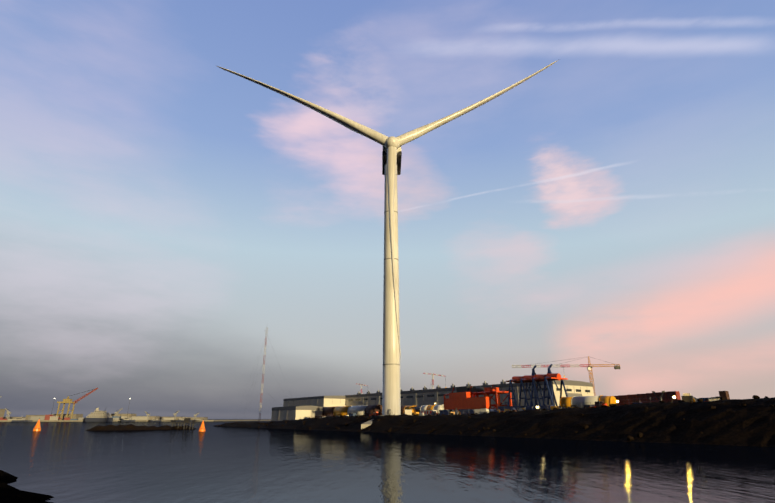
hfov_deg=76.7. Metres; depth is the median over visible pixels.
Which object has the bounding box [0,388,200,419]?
port cranes
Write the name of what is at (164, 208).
sky
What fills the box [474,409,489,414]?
truck
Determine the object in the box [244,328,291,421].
met mast
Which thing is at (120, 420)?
shoreline
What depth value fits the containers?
161.75 m
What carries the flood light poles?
on the bank at (732, 422)
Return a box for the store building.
[271,406,322,420]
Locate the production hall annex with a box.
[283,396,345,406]
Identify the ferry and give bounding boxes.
[85,408,112,421]
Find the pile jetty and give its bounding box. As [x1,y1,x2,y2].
[170,418,195,428]
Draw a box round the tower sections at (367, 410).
[322,405,381,416]
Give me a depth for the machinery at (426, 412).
224.25 m
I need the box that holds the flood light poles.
[435,391,674,410]
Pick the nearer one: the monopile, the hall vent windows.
the monopile
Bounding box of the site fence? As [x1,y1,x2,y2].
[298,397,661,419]
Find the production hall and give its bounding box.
[345,380,593,411]
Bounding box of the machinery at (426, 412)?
[405,405,436,414]
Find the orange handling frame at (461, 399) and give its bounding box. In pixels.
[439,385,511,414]
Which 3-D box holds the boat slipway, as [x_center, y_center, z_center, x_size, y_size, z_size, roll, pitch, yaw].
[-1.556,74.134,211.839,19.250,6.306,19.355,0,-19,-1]
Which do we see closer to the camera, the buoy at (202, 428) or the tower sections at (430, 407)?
the buoy at (202, 428)
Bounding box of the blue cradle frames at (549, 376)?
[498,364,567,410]
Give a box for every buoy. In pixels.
[33,418,40,430]
[199,419,204,431]
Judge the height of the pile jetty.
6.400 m
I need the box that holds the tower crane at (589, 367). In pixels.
[512,356,619,395]
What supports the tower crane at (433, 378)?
on the bank at (732, 422)
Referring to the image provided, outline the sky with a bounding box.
[0,0,774,418]
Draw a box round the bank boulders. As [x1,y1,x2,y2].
[216,395,773,440]
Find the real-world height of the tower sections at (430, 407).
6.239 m
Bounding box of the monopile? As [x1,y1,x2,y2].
[560,395,616,407]
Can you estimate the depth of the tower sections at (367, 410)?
309.60 m
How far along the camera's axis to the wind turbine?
239.05 m
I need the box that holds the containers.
[614,391,715,405]
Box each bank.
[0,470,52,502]
[215,397,774,446]
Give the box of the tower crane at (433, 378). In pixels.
[423,373,445,388]
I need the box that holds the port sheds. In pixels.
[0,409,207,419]
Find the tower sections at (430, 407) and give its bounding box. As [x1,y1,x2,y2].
[401,404,443,414]
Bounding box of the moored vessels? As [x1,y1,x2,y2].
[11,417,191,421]
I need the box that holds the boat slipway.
[361,415,384,428]
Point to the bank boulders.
(639, 435)
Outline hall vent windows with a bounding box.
[348,380,589,405]
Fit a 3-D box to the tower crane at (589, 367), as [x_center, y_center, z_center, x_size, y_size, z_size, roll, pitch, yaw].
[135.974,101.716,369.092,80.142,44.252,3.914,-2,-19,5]
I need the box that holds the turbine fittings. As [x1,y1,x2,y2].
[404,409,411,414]
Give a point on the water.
(67, 462)
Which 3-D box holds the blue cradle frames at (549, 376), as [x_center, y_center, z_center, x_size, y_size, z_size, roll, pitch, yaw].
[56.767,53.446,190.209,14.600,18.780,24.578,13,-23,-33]
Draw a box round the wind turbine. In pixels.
[217,60,557,414]
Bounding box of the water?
[0,419,774,502]
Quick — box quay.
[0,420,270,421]
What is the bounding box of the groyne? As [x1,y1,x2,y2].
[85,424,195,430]

